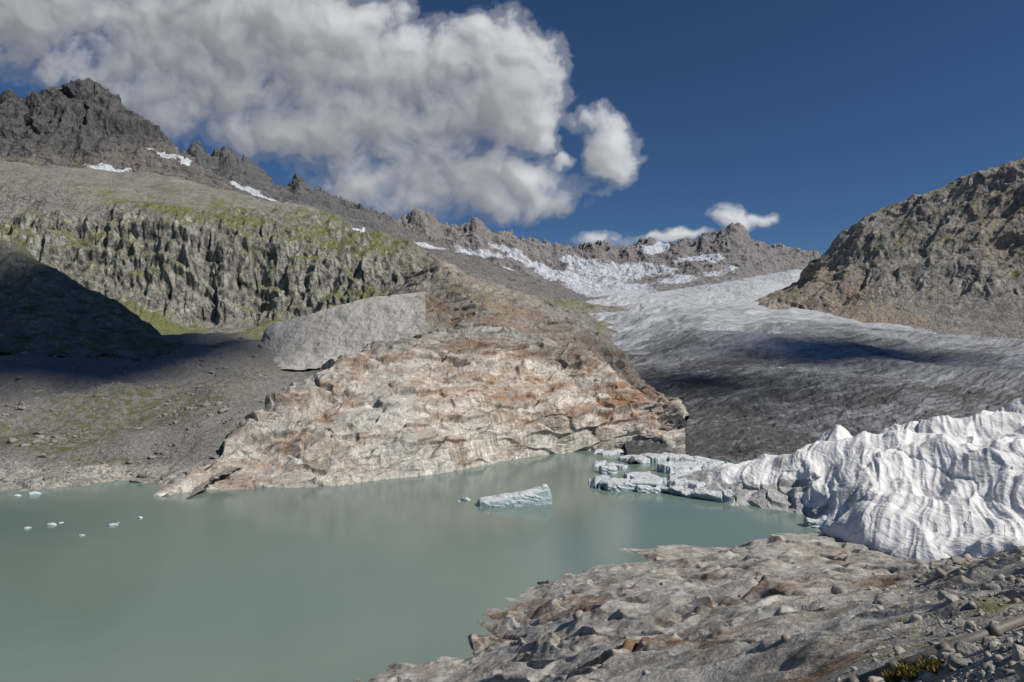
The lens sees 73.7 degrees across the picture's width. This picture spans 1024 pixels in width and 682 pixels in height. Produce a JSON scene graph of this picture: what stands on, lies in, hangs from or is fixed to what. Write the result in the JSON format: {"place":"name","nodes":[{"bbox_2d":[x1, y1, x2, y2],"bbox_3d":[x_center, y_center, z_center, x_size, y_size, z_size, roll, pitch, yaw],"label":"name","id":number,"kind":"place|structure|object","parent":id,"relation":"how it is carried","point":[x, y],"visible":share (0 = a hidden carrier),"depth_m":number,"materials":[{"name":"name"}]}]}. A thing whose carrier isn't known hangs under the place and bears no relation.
{"place":"outdoors","nodes":[
{"label":"outdoors","id":0,"kind":"place"},
{"bbox_2d":[0,239,183,360],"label":"mountain spur","id":1,"kind":"structure","parent":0,"point":[47,310],"depth_m":424.54,"materials":[{"name":"grey stone"}]},
{"bbox_2d":[0,78,239,192],"bbox_3d":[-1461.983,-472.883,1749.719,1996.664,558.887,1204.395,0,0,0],"label":"rocky peak","id":2,"kind":"structure","parent":0,"point":[86,122],"depth_m":1785.81,"materials":[{"name":"grey stone"}]},
{"bbox_2d":[0,332,321,498],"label":"scree slope","id":3,"kind":"structure","parent":0,"point":[119,425],"depth_m":308.43,"materials":[{"name":"grey gravel"}]},
{"bbox_2d":[0,333,321,483],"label":"scree boulders","id":4,"kind":"object","parent":3,"relation":"on","point":[39,437],"visible":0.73,"depth_m":295.93,"materials":[{"name":"grey stone"}]},
{"bbox_2d":[0,160,628,339],"bbox_3d":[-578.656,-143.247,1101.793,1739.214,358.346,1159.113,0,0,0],"label":"valley wall","id":5,"kind":"structure","parent":0,"point":[165,255],"depth_m":836.71,"materials":[{"name":"grey stone"}]},
{"bbox_2d":[261,291,424,369],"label":"moraine bank","id":6,"kind":"structure","parent":0,"point":[318,339],"depth_m":428.47,"materials":[{"name":"grey stone"}]},
{"bbox_2d":[0,0,776,242],"bbox_3d":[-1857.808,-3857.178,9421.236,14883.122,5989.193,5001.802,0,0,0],"label":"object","id":7,"kind":"structure","parent":0,"point":[347,80],"depth_m":10937.30,"materials":[{"name":"white"}]},
{"bbox_2d":[180,140,598,302],"bbox_3d":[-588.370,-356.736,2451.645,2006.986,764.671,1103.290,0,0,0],"label":"jagged ridge","id":8,"kind":"structure","parent":0,"point":[244,175],"depth_m":2346.89,"materials":[{"name":"grey stone"}]},
{"bbox_2d":[0,450,825,681],"bbox_3d":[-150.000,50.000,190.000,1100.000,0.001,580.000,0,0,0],"label":"lake","id":9,"kind":"structure","parent":0,"point":[365,581],"depth_m":154.87,"materials":[{"name":"liquid"}]},
{"bbox_2d":[27,491,41,495],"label":"ice floe","id":10,"kind":"object","parent":9,"relation":"on","point":[34,493],"visible":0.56,"depth_m":221.44,"materials":[{"name":"white ice"}]},
{"bbox_2d":[460,497,470,500],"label":"ice floe","id":11,"kind":"object","parent":9,"relation":"on","point":[465,499],"visible":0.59,"depth_m":213.93,"materials":[{"name":"white ice"}]},
{"bbox_2d":[476,484,551,506],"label":"iceberg","id":12,"kind":"object","parent":9,"relation":"on","point":[540,495],"visible":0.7,"depth_m":207.48,"materials":[{"name":"white ice"}]},
{"bbox_2d":[599,465,617,473],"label":"ice block","id":13,"kind":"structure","parent":9,"relation":"in","point":[610,469],"depth_m":257.41,"materials":[{"name":"white ice"}]},
{"bbox_2d":[604,481,636,491],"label":"ice block","id":14,"kind":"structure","parent":9,"relation":"in","point":[626,486],"depth_m":227.30,"materials":[{"name":"white ice"}]},
{"bbox_2d":[635,485,661,492],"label":"ice block","id":15,"kind":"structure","parent":9,"relation":"in","point":[645,489],"depth_m":225.18,"materials":[{"name":"white ice"}]},
{"bbox_2d":[589,449,732,502],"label":"ice shelf","id":16,"kind":"object","parent":9,"relation":"in","point":[674,466],"visible":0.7,"depth_m":248.86,"materials":[{"name":"white ice"}]},
{"bbox_2d":[803,516,826,527],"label":"ice block","id":17,"kind":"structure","parent":9,"relation":"in","point":[814,523],"depth_m":183.23,"materials":[{"name":"white ice"}]},
{"bbox_2d":[152,326,687,496],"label":"granite dome","id":18,"kind":"structure","parent":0,"point":[436,401],"depth_m":292.99,"materials":[{"name":"brown stone"}]},
{"bbox_2d":[384,260,689,453],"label":"granite knoll","id":19,"kind":"structure","parent":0,"point":[457,300],"depth_m":445.69,"materials":[{"name":"brown stone"}]},
{"bbox_2d":[393,208,822,297],"bbox_3d":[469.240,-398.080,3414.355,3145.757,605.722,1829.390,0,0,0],"label":"mountain range","id":20,"kind":"structure","parent":0,"point":[642,265],"depth_m":3321.91,"materials":[{"name":"grey stone"}]},
{"bbox_2d":[353,533,1023,681],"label":"foreground rock slope","id":21,"kind":"structure","parent":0,"point":[699,618],"depth_m":81.03,"materials":[{"name":"stone"}]},
{"bbox_2d":[456,546,1023,681],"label":"foreground boulders","id":22,"kind":"object","parent":21,"relation":"on","point":[954,659],"visible":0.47,"depth_m":22.89,"materials":[{"name":"grey stone"}]},
{"bbox_2d":[880,668,905,681],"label":"grass tuft","id":23,"kind":"object","parent":21,"relation":"on","point":[890,676],"visible":0.56,"depth_m":17.02,"materials":[{"name":"green plant"}]},
{"bbox_2d":[890,659,922,681],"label":"grass tuft","id":24,"kind":"object","parent":21,"relation":"on","point":[907,671],"visible":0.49,"depth_m":16.48,"materials":[{"name":"green plant"}]},
{"bbox_2d":[917,652,945,674],"bbox_3d":[9.644,7.333,15.532,0.806,0.258,0.727,0,0,0],"label":"grass tuft","id":25,"kind":"object","parent":21,"relation":"on","point":[932,664],"visible":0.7,"depth_m":15.48,"materials":[{"name":"green plant"}]},
{"bbox_2d":[842,614,1023,681],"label":"water pipe","id":26,"kind":"object","parent":21,"relation":"on","point":[998,629],"visible":0.65,"depth_m":18.65,"materials":[{"name":"grey metal"}]},
{"bbox_2d":[585,269,1023,463],"bbox_3d":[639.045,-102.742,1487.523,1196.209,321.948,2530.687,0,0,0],"label":"glacier","id":27,"kind":"object","parent":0,"point":[738,371],"visible":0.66,"depth_m":495.91,"materials":[{"name":"grey ice"}]},
{"bbox_2d":[676,397,1023,561],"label":"fleece covered glacier ice","id":28,"kind":"structure","parent":0,"point":[936,488],"depth_m":186.96,"materials":[{"name":"fabric"}]},
{"bbox_2d":[754,158,1023,338],"bbox_3d":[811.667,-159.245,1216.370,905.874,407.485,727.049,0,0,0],"label":"mountain slope","id":29,"kind":"structure","parent":0,"point":[948,258],"depth_m":1125.99,"materials":[{"name":"stone"}]}
]}

